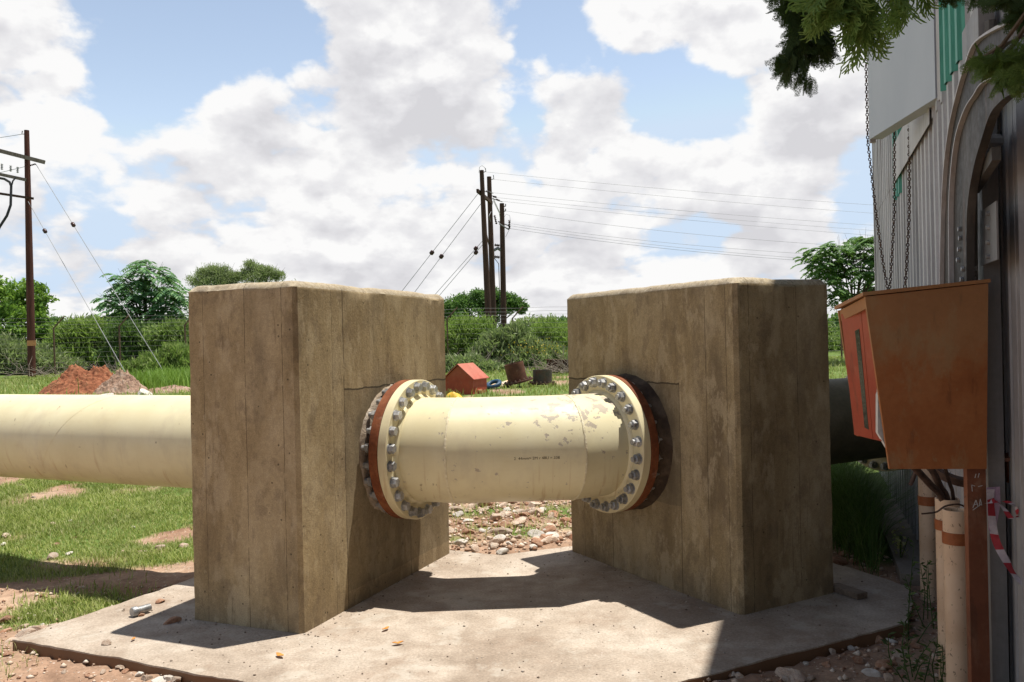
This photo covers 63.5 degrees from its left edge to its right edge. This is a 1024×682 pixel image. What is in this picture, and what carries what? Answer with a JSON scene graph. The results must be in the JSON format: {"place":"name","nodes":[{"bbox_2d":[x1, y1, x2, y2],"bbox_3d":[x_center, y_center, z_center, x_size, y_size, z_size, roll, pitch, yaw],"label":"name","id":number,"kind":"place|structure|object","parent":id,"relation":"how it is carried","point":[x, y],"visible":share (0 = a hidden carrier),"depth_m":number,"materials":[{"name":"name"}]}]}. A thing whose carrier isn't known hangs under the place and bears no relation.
{"place":"outdoors","nodes":[
{"label":"outdoors","id":0,"kind":"place"},
{"bbox_2d":[0,477,193,623],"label":"grass","id":1,"kind":"structure","parent":0,"point":[58,513],"depth_m":8.07,"materials":[{"name":"plant"}]},
{"bbox_2d":[37,365,190,394],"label":"grass","id":2,"kind":"structure","parent":0,"point":[165,377],"depth_m":25.79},
{"bbox_2d":[0,354,846,397],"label":"grass","id":3,"kind":"structure","parent":0,"point":[48,378],"depth_m":25.33,"materials":[{"name":"plant"}]},
{"bbox_2d":[545,359,566,369],"bbox_3d":[1.658,0.829,29.180,0.950,0.388,0.420,-1,0,0],"label":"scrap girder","id":4,"kind":"object","parent":3,"relation":"on","point":[554,364],"visible":0.38,"depth_m":29.05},
{"bbox_2d":[0,0,874,337],"label":"sky","id":5,"kind":"structure","parent":0,"point":[340,142],"materials":[{"name":"white"}]},
{"bbox_2d":[45,550,887,681],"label":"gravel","id":6,"kind":"structure","parent":0,"point":[482,616],"depth_m":4.85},
{"bbox_2d":[0,350,938,681],"bbox_3d":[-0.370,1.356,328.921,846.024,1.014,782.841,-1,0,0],"label":"ground","id":7,"kind":"structure","parent":0,"point":[174,574],"depth_m":6.37,"materials":[{"name":"soil"}]},
{"bbox_2d":[0,615,14,622],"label":"rock","id":8,"kind":"object","parent":7,"relation":"on","point":[6,618],"visible":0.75,"depth_m":5.51,"materials":[{"name":"stone"}]},
{"bbox_2d":[14,628,35,637],"bbox_3d":[-2.927,1.764,4.958,0.112,0.058,0.130,13,23,39],"label":"rock","id":9,"kind":"object","parent":7,"relation":"on","point":[24,632],"visible":0.48,"depth_m":4.96,"materials":[{"name":"stone"}]},
{"bbox_2d":[0,275,59,344],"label":"leafy tree","id":10,"kind":"object","parent":7,"relation":"on","point":[13,306],"visible":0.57,"depth_m":41.05,"materials":[{"name":"green plant"}]},
{"bbox_2d":[0,331,88,373],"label":"bush","id":11,"kind":"object","parent":7,"relation":"on","point":[11,347],"visible":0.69,"depth_m":36.19,"materials":[{"name":"green plant"}]},
{"bbox_2d":[0,354,108,377],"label":"grass","id":12,"kind":"structure","parent":7,"relation":"on","point":[35,369],"depth_m":33.78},
{"bbox_2d":[0,593,141,677],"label":"grass","id":13,"kind":"structure","parent":7,"relation":"on","point":[23,622],"depth_m":5.54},
{"bbox_2d":[39,364,112,394],"bbox_3d":[-12.576,1.171,24.500,2.700,1.018,2.200,-1,0,0],"label":"soil heap","id":14,"kind":"object","parent":7,"relation":"on","point":[91,380],"visible":0.59,"depth_m":23.91,"materials":[{"name":"soil"}]},
{"bbox_2d":[41,308,115,370],"bbox_3d":[-20.071,-0.056,38.500,4.387,3.178,3.421,-1,0,0],"label":"bush","id":15,"kind":"object","parent":7,"relation":"on","point":[67,336],"visible":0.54,"depth_m":37.73,"materials":[{"name":"green plant"}]},
{"bbox_2d":[0,130,161,376],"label":"utility pole","id":16,"kind":"object","parent":7,"relation":"on","point":[30,308],"visible":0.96,"depth_m":33.87,"materials":[{"name":"brown wood"}]},
{"bbox_2d":[26,352,140,376],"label":"grass","id":17,"kind":"structure","parent":7,"relation":"on","point":[82,365],"depth_m":32.59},
{"bbox_2d":[0,582,179,681],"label":"gravel","id":18,"kind":"structure","parent":7,"relation":"on","point":[63,665],"depth_m":4.65,"materials":[{"name":"gravel"}]},
{"bbox_2d":[93,368,147,394],"bbox_3d":[-11.342,1.225,24.000,1.600,0.900,1.600,-1,0,0],"label":"soil heap","id":19,"kind":"object","parent":7,"relation":"on","point":[119,380],"visible":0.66,"depth_m":23.63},
{"bbox_2d":[92,314,158,370],"bbox_3d":[-17.084,0.110,37.352,3.587,2.784,2.965,-1,0,26],"label":"bush","id":20,"kind":"object","parent":7,"relation":"on","point":[131,347],"visible":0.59,"depth_m":36.85,"materials":[{"name":"green plant"}]},
{"bbox_2d":[89,259,189,325],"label":"feathery tree","id":21,"kind":"object","parent":7,"relation":"on","point":[157,298],"visible":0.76,"depth_m":41.25,"materials":[{"name":"green plant"}]},
{"bbox_2d":[116,339,189,375],"bbox_3d":[-13.292,0.732,31.814,3.849,1.624,2.251,-1,0,0],"label":"bush","id":22,"kind":"object","parent":7,"relation":"on","point":[175,353],"visible":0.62,"depth_m":31.28,"materials":[{"name":"green plant"}]},
{"bbox_2d":[136,314,188,354],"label":"bush","id":23,"kind":"object","parent":7,"relation":"on","point":[159,333],"visible":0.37,"depth_m":36.18,"materials":[{"name":"green plant"}]},
{"bbox_2d":[148,385,189,393],"bbox_3d":[-10.078,1.466,24.400,1.800,0.346,1.400,-1,0,0],"label":"soil heap","id":24,"kind":"object","parent":7,"relation":"on","point":[175,387],"visible":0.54,"depth_m":24.14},
{"bbox_2d":[180,262,242,316],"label":"thorn tree","id":25,"kind":"object","parent":7,"relation":"on","point":[210,275],"visible":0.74,"depth_m":45.62,"materials":[{"name":"green plant"}]},
{"bbox_2d":[225,259,295,283],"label":"thorn tree","id":26,"kind":"object","parent":7,"relation":"on","point":[263,273],"visible":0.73,"depth_m":45.70,"materials":[{"name":"green plant"}]},
{"bbox_2d":[0,306,842,373],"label":"wire fence","id":27,"kind":"object","parent":7,"relation":"on","point":[120,341],"visible":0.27,"depth_m":34.60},
{"bbox_2d":[402,166,492,317],"bbox_3d":[-4.331,-3.373,38.900,7.106,9.273,2.435,-1,0,0],"label":"utility pole","id":28,"kind":"object","parent":7,"relation":"on","point":[485,240],"visible":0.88,"depth_m":37.91,"materials":[{"name":"brown wood"}]},
{"bbox_2d":[490,172,867,204],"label":"overhead wire","id":29,"kind":"object","parent":28,"relation":"attached to","point":[672,189],"visible":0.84,"depth_m":40.27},
{"bbox_2d":[500,193,863,224],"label":"overhead wire","id":30,"kind":"object","parent":28,"relation":"attached to","point":[679,210],"visible":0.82,"depth_m":40.32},
{"bbox_2d":[453,539,467,545],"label":"rock","id":31,"kind":"object","parent":7,"relation":"on","point":[461,541],"visible":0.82,"depth_m":6.63,"materials":[{"name":"white stone"}]},
{"bbox_2d":[13,546,912,681],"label":"concrete slab","id":32,"kind":"structure","parent":7,"relation":"on","point":[608,652],"depth_m":4.63,"materials":[{"name":"concrete"}]},
{"bbox_2d":[129,603,151,616],"bbox_3d":[-2.278,1.650,5.075,0.062,0.061,0.118,-1,0,35],"label":"steel stub","id":33,"kind":"object","parent":32,"relation":"on","point":[134,611],"visible":1,"depth_m":5.05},
{"bbox_2d":[163,616,181,624],"bbox_3d":[-2.022,1.665,4.920,0.108,0.046,0.056,-1,9,-32],"label":"rock","id":34,"kind":"object","parent":32,"relation":"on","point":[173,619],"visible":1,"depth_m":4.91,"materials":[{"name":"stone"}]},
{"bbox_2d":[188,281,448,633],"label":"concrete block","id":35,"kind":"structure","parent":32,"relation":"on","point":[295,531],"depth_m":4.88,"materials":[{"name":"concrete"}]},
{"bbox_2d":[0,380,408,518],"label":"steel pipe","id":36,"kind":"object","parent":35,"relation":"attached to","point":[133,439],"visible":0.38,"depth_m":6.25,"materials":[{"name":"metal"}]},
{"bbox_2d":[567,277,833,614],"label":"concrete block","id":37,"kind":"structure","parent":32,"relation":"on","point":[736,515],"depth_m":5.09,"materials":[{"name":"concrete"}]},
{"bbox_2d":[609,373,901,511],"bbox_3d":[1.980,0.670,6.396,3.036,0.946,0.947,-1,0,-29],"label":"steel pipe","id":38,"kind":"object","parent":37,"relation":"in","point":[847,445],"visible":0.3,"depth_m":5.74,"materials":[{"name":"metal"}]},
{"bbox_2d":[361,375,662,518],"bbox_3d":[0.016,0.712,5.599,1.943,0.930,0.991,-1,0,0],"label":"pipe spool","id":39,"kind":"object","parent":38,"relation":"attached to","point":[587,440],"visible":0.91,"depth_m":5.22,"materials":[{"name":"beige paint"}]},
{"bbox_2d":[834,583,866,599],"bbox_3d":[2.101,1.563,5.173,0.085,0.034,0.227,-1,0,-25],"label":"wooden plank","id":40,"kind":"object","parent":32,"relation":"on","point":[849,591],"visible":0.79,"depth_m":5.13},
{"bbox_2d":[446,363,488,394],"bbox_3d":[-1.201,0.993,21.430,0.900,0.834,1.020,-1,0,21],"label":"valve kiosk","id":41,"kind":"object","parent":7,"relation":"on","point":[466,378],"visible":0.86,"depth_m":21.04,"materials":[{"name":"red paint"}]},
{"bbox_2d":[475,385,485,393],"bbox_3d":[-0.795,1.258,21.290,0.043,0.186,0.700,-1,0,21],"label":"door","id":42,"kind":"structure","parent":41,"relation":"in","point":[481,388],"depth_m":21.27,"materials":[{"name":"red paint"}]},
{"bbox_2d":[444,309,498,355],"bbox_3d":[-2.166,-0.078,35.699,3.528,2.583,3.034,-1,0,0],"label":"bush","id":43,"kind":"object","parent":7,"relation":"on","point":[463,330],"visible":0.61,"depth_m":35.02,"materials":[{"name":"green plant"}]},
{"bbox_2d":[445,350,506,372],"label":"bush","id":44,"kind":"object","parent":7,"relation":"on","point":[481,363],"visible":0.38,"depth_m":30.35,"materials":[{"name":"green plant"}]},
{"bbox_2d":[443,286,529,328],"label":"acacia tree","id":45,"kind":"object","parent":7,"relation":"on","point":[475,299],"visible":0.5,"depth_m":51.36,"materials":[{"name":"green plant"}]},
{"bbox_2d":[487,379,501,388],"bbox_3d":[-0.498,1.179,22.600,0.445,0.260,0.431,-1,0,0],"label":"hose coil","id":46,"kind":"object","parent":7,"relation":"on","point":[498,382],"visible":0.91,"depth_m":22.52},
{"bbox_2d":[487,175,502,327],"bbox_3d":[-0.753,-3.453,41.245,0.732,9.155,3.510,-1,0,0],"label":"utility pole","id":47,"kind":"object","parent":7,"relation":"on","point":[491,257],"visible":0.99,"depth_m":39.89,"materials":[{"name":"brown wood"}]},
{"bbox_2d":[494,179,864,212],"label":"overhead wire","id":48,"kind":"object","parent":47,"relation":"attached to","point":[679,197],"visible":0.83,"depth_m":42.32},
{"bbox_2d":[497,197,873,230],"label":"overhead wire","id":49,"kind":"object","parent":47,"relation":"attached to","point":[682,215],"visible":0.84,"depth_m":42.35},
{"bbox_2d":[503,201,873,235],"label":"overhead wire","id":50,"kind":"object","parent":47,"relation":"attached to","point":[681,219],"visible":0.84,"depth_m":42.23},
{"bbox_2d":[488,538,503,544],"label":"rock","id":51,"kind":"object","parent":7,"relation":"on","point":[499,541],"visible":0.59,"depth_m":6.66,"materials":[{"name":"stone"}]},
{"bbox_2d":[461,319,541,364],"bbox_3d":[-0.267,0.179,33.184,3.085,2.090,2.906,-1,0,41],"label":"bush","id":52,"kind":"object","parent":7,"relation":"on","point":[501,338],"visible":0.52,"depth_m":32.73,"materials":[{"name":"green plant"}]},
{"bbox_2d":[493,203,510,326],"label":"utility pole","id":53,"kind":"object","parent":7,"relation":"on","point":[502,283],"visible":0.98,"depth_m":45.87,"materials":[{"name":"brown wood"}]},
{"bbox_2d":[515,229,788,259],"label":"overhead wire","id":54,"kind":"object","parent":53,"relation":"attached to","point":[654,247],"visible":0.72,"depth_m":42.89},
{"bbox_2d":[515,224,802,253],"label":"overhead wire","id":55,"kind":"object","parent":53,"relation":"attached to","point":[664,242],"visible":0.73,"depth_m":42.81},
{"bbox_2d":[514,226,834,260],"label":"overhead wire","id":56,"kind":"object","parent":53,"relation":"attached to","point":[661,245],"visible":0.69,"depth_m":42.79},
{"bbox_2d":[509,211,841,245],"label":"overhead wire","id":57,"kind":"object","parent":53,"relation":"attached to","point":[676,232],"visible":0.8,"depth_m":42.40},
{"bbox_2d":[492,527,512,534],"bbox_3d":[-0.079,1.613,7.001,0.173,0.069,0.117,3,6,10],"label":"rock","id":58,"kind":"object","parent":7,"relation":"on","point":[501,530],"visible":0.78,"depth_m":6.96,"materials":[{"name":"stone"}]},
{"bbox_2d":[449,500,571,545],"bbox_3d":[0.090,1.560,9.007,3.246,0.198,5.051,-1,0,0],"label":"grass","id":59,"kind":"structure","parent":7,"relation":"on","point":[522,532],"depth_m":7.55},
{"bbox_2d":[503,361,532,385],"bbox_3d":[0.165,0.909,23.199,0.831,0.698,0.841,-1,0,0],"label":"pipe offcut","id":60,"kind":"object","parent":7,"relation":"on","point":[515,373],"visible":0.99,"depth_m":22.95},
{"bbox_2d":[511,517,526,526],"bbox_3d":[0.069,1.610,7.290,0.152,0.100,0.171,-1,0,-21],"label":"rock","id":61,"kind":"object","parent":7,"relation":"on","point":[518,521],"visible":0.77,"depth_m":7.25,"materials":[{"name":"stone"}]},
{"bbox_2d":[509,313,556,331],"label":"distant tree","id":62,"kind":"object","parent":7,"relation":"on","point":[533,318],"visible":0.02,"depth_m":61.11,"materials":[{"name":"green plant"}]},
{"bbox_2d":[501,336,567,368],"bbox_3d":[1.063,0.471,32.879,3.128,1.471,2.265,-1,0,0],"label":"bush","id":63,"kind":"object","parent":7,"relation":"on","point":[546,348],"visible":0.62,"depth_m":32.32,"materials":[{"name":"green plant"}]},
{"bbox_2d":[527,529,544,536],"bbox_3d":[0.199,1.618,6.921,0.111,0.069,0.177,-16,12,-37],"label":"rock","id":64,"kind":"object","parent":7,"relation":"on","point":[535,531],"visible":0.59,"depth_m":6.91,"materials":[{"name":"white stone"}]},
{"bbox_2d":[528,508,543,515],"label":"rock","id":65,"kind":"object","parent":7,"relation":"on","point":[538,510],"visible":0.78,"depth_m":7.73,"materials":[{"name":"stone"}]},
{"bbox_2d":[531,539,542,546],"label":"rock","id":66,"kind":"object","parent":7,"relation":"on","point":[538,543],"visible":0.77,"depth_m":6.50,"materials":[{"name":"stone"}]},
{"bbox_2d":[508,349,568,375],"bbox_3d":[2.061,0.659,28.389,4.411,1.128,3.064,-1,0,0],"label":"brush pile","id":67,"kind":"object","parent":7,"relation":"on","point":[560,369],"visible":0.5,"depth_m":28.18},
{"bbox_2d":[529,369,554,384],"bbox_3d":[0.863,1.032,23.600,0.801,0.440,0.800,-1,0,0],"label":"pipe offcut","id":68,"kind":"object","parent":7,"relation":"on","point":[542,376],"visible":0.91,"depth_m":23.35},
{"bbox_2d":[528,314,567,349],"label":"bush","id":69,"kind":"object","parent":7,"relation":"on","point":[557,332],"visible":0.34,"depth_m":36.44,"materials":[{"name":"green plant"}]},
{"bbox_2d":[541,536,557,543],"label":"rock","id":70,"kind":"object","parent":7,"relation":"on","point":[550,539],"visible":0.77,"depth_m":6.61,"materials":[{"name":"stone"}]},
{"bbox_2d":[541,525,558,532],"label":"rock","id":71,"kind":"object","parent":7,"relation":"on","point":[550,528],"visible":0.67,"depth_m":7.00,"materials":[{"name":"stone"}]},
{"bbox_2d":[448,313,842,351],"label":"thicket","id":72,"kind":"object","parent":7,"relation":"on","point":[831,338],"depth_m":41.19,"materials":[{"name":"green plant"}]},
{"bbox_2d":[775,667,806,681],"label":"rock","id":73,"kind":"object","parent":7,"relation":"on","point":[795,675],"visible":0.93,"depth_m":4.05,"materials":[{"name":"stone"}]},
{"bbox_2d":[703,552,938,681],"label":"gravel","id":74,"kind":"structure","parent":7,"relation":"on","point":[841,669],"depth_m":4.26,"materials":[{"name":"gravel"}]},
{"bbox_2d":[791,230,874,310],"bbox_3d":[12.738,-1.602,31.114,4.957,5.215,3.897,-1,0,0],"label":"feathery tree","id":75,"kind":"object","parent":7,"relation":"on","point":[832,275],"visible":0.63,"depth_m":30.44,"materials":[{"name":"green plant"}]},
{"bbox_2d":[828,310,842,350],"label":"distant tree","id":76,"kind":"object","parent":7,"relation":"on","point":[836,319],"visible":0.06,"depth_m":43.45,"materials":[{"name":"green plant"}]},
{"bbox_2d":[833,557,847,564],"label":"rock","id":77,"kind":"object","parent":7,"relation":"on","point":[836,560],"visible":0.71,"depth_m":5.94,"materials":[{"name":"stone"}]},
{"bbox_2d":[852,656,863,664],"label":"rock","id":78,"kind":"object","parent":7,"relation":"on","point":[857,659],"visible":1,"depth_m":4.23,"materials":[{"name":"stone"}]},
{"bbox_2d":[861,668,881,676],"bbox_3d":[1.772,1.643,4.081,0.096,0.042,0.060,8,14,8],"label":"rock","id":79,"kind":"object","parent":7,"relation":"on","point":[871,672],"visible":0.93,"depth_m":4.07,"materials":[{"name":"white stone"}]},
{"bbox_2d":[875,659,892,668],"bbox_3d":[1.879,1.639,4.172,0.103,0.047,0.083,-1,0,-42],"label":"rock","id":80,"kind":"object","parent":7,"relation":"on","point":[879,664],"visible":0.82,"depth_m":4.15,"materials":[{"name":"stone"}]},
{"bbox_2d":[883,673,893,680],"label":"rock","id":81,"kind":"object","parent":7,"relation":"on","point":[888,677],"visible":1,"depth_m":4.00,"materials":[{"name":"stone"}]},
{"bbox_2d":[763,0,1023,103],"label":"conifer tree","id":82,"kind":"object","parent":7,"relation":"on","point":[808,25],"visible":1,"depth_m":1.97,"materials":[{"name":"green plant"}]},
{"bbox_2d":[878,499,919,585],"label":"sheet","id":83,"kind":"structure","parent":7,"relation":"on","point":[903,566],"depth_m":6.12,"materials":[{"name":"metal"}]},
{"bbox_2d":[891,521,908,557],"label":"weed plant","id":84,"kind":"object","parent":83,"relation":"on","point":[900,543],"visible":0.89,"depth_m":5.90,"materials":[{"name":"green plant"}]},
{"bbox_2d":[892,648,907,657],"bbox_3d":[2.033,1.646,4.334,0.075,0.056,0.077,6,4,20],"label":"rock","id":85,"kind":"object","parent":7,"relation":"on","point":[896,654],"visible":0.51,"depth_m":4.32,"materials":[{"name":"stone"}]},
{"bbox_2d":[880,619,935,681],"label":"weed plant","id":86,"kind":"object","parent":7,"relation":"on","point":[915,666],"visible":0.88,"depth_m":4.08,"materials":[{"name":"green plant"}]},
{"bbox_2d":[834,279,990,681],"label":"instrument shelter","id":87,"kind":"object","parent":7,"relation":"on","point":[916,360],"visible":0.99,"depth_m":3.30,"materials":[{"name":"orange paint"}]},
{"bbox_2d":[841,312,872,438],"bbox_3d":[1.503,0.130,3.494,0.152,0.549,0.175,-1,0,0],"label":"door","id":88,"kind":"structure","parent":87,"relation":"in","point":[852,326],"depth_m":3.48,"materials":[{"name":"red paint"}]},
{"bbox_2d":[861,310,881,440],"bbox_3d":[1.513,0.126,3.374,0.139,0.556,0.071,-1,0,-5],"label":"door leaf","id":89,"kind":"structure","parent":87,"relation":"in","point":[872,387],"depth_m":3.38,"materials":[{"name":"red paint"}]},
{"bbox_2d":[986,487,1021,585],"bbox_3d":[1.977,0.783,3.266,0.187,0.401,0.060,-1,0,31],"label":"barrier tape","id":90,"kind":"object","parent":87,"relation":"hanging from","point":[994,504],"visible":1,"depth_m":3.30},
{"bbox_2d":[909,641,923,648],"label":"rock","id":91,"kind":"object","parent":7,"relation":"on","point":[914,645],"visible":0.92,"depth_m":4.43,"materials":[{"name":"stone"}]},
{"bbox_2d":[902,539,935,628],"bbox_3d":[2.390,1.406,4.785,0.229,0.519,0.169,-1,0,-29],"label":"weed plant","id":92,"kind":"object","parent":7,"relation":"on","point":[924,585],"visible":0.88,"depth_m":4.79,"materials":[{"name":"green plant"}]},
{"bbox_2d":[900,584,937,645],"bbox_3d":[2.258,1.499,4.513,0.284,0.339,0.250,-1,0,39],"label":"weed plant","id":93,"kind":"object","parent":7,"relation":"on","point":[908,615],"visible":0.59,"depth_m":4.50,"materials":[{"name":"green plant"}]},
{"bbox_2d":[896,640,945,681],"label":"weed plant","id":94,"kind":"object","parent":7,"relation":"on","point":[940,661],"visible":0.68,"depth_m":3.90,"materials":[{"name":"green plant"}]},
{"bbox_2d":[934,497,959,681],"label":"conduit pipe","id":95,"kind":"object","parent":7,"relation":"on","point":[938,524],"visible":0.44,"depth_m":3.93,"materials":[{"name":"plastic"}]},
{"bbox_2d":[911,469,945,501],"bbox_3d":[1.933,0.721,3.849,0.358,0.400,0.043,-1,0,-37],"label":"cable","id":96,"kind":"object","parent":95,"relation":"attached to","point":[928,482],"visible":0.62,"depth_m":3.84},
{"bbox_2d":[927,469,950,499],"bbox_3d":[2.025,0.742,3.920,0.160,0.355,0.043,-1,0,-23],"label":"cable","id":97,"kind":"object","parent":95,"relation":"attached to","point":[936,478],"visible":0.5,"depth_m":3.90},
{"bbox_2d":[943,469,954,499],"bbox_3d":[2.084,0.746,3.933,0.117,0.303,0.024,-1,0,-45],"label":"cable","id":98,"kind":"object","parent":95,"relation":"attached to","point":[948,479],"visible":0.62,"depth_m":3.92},
{"bbox_2d":[872,0,1023,681],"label":"corrugated building","id":99,"kind":"structure","parent":7,"relation":"on","point":[927,132],"depth_m":4.45,"materials":[{"name":"metal"}]},
{"bbox_2d":[864,58,888,289],"bbox_3d":[2.929,-1.588,6.619,0.038,2.756,0.243,-1,0,-18],"label":"chain","id":100,"kind":"object","parent":99,"relation":"hanging from","point":[877,222],"visible":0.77,"depth_m":6.68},
{"bbox_2d":[888,132,895,288],"bbox_3d":[3.051,-1.227,6.639,0.039,2.105,0.300,-1,0,41],"label":"chain","id":101,"kind":"object","parent":99,"relation":"hanging from","point":[894,170],"visible":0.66,"depth_m":6.65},
{"bbox_2d":[867,0,939,142],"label":"hatch panel","id":102,"kind":"object","parent":99,"relation":"attached to","point":[904,85],"visible":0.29,"depth_m":5.37,"materials":[{"name":"metal"}]},
{"bbox_2d":[903,128,910,287],"bbox_3d":[2.923,-1.048,6.120,0.144,2.061,0.041,-1,0,-27],"label":"chain","id":103,"kind":"object","parent":99,"relation":"hanging from","point":[909,207],"visible":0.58,"depth_m":6.12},
{"bbox_2d":[918,469,936,602],"bbox_3d":[2.617,1.229,5.200,0.108,0.928,0.108,-1,0,0],"label":"conduit pipe","id":104,"kind":"object","parent":99,"relation":"attached to","point":[927,532],"visible":0.51,"depth_m":5.16,"materials":[{"name":"plastic"}]},
{"bbox_2d":[936,469,963,486],"bbox_3d":[2.249,0.629,4.200,0.312,0.192,0.288,-1,0,0],"label":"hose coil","id":105,"kind":"object","parent":99,"relation":"attached to","point":[956,480],"visible":0.11,"depth_m":4.08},
{"bbox_2d":[939,19,1023,285],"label":"steel arch","id":106,"kind":"structure","parent":99,"relation":"attached to","point":[971,138],"depth_m":3.33,"materials":[{"name":"metal"}]},
{"bbox_2d":[1004,451,1009,498],"bbox_3d":[2.080,0.427,3.393,0.129,0.496,0.328,-1,0,-14],"label":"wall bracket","id":107,"kind":"object","parent":99,"relation":"attached to","point":[1006,458],"depth_m":3.42,"materials":[{"name":"metal"}]},
{"bbox_2d":[942,507,967,681],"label":"conduit pipe","id":108,"kind":"object","parent":7,"relation":"on","point":[953,536],"visible":0.73,"depth_m":3.62,"materials":[{"name":"plastic"}]},
{"bbox_2d":[921,503,963,514],"bbox_3d":[1.897,0.734,3.617,0.230,0.040,0.035,-1,0,-15],"label":"cable","id":109,"kind":"object","parent":108,"relation":"attached to","point":[940,509],"visible":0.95,"depth_m":3.60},
{"bbox_2d":[962,5,1008,681],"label":"steel post","id":110,"kind":"object","parent":7,"relation":"on","point":[987,249],"visible":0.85,"depth_m":3.39,"materials":[{"name":"metal"}]},
{"bbox_2d":[449,500,571,552],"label":"gravel","id":111,"kind":"structure","parent":0,"point":[534,548],"depth_m":7.18,"materials":[{"name":"gravel"}]},
{"bbox_2d":[831,459,918,576],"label":"tall grass","id":112,"kind":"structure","parent":0,"point":[857,514],"depth_m":6.24,"materials":[{"name":"plant"}]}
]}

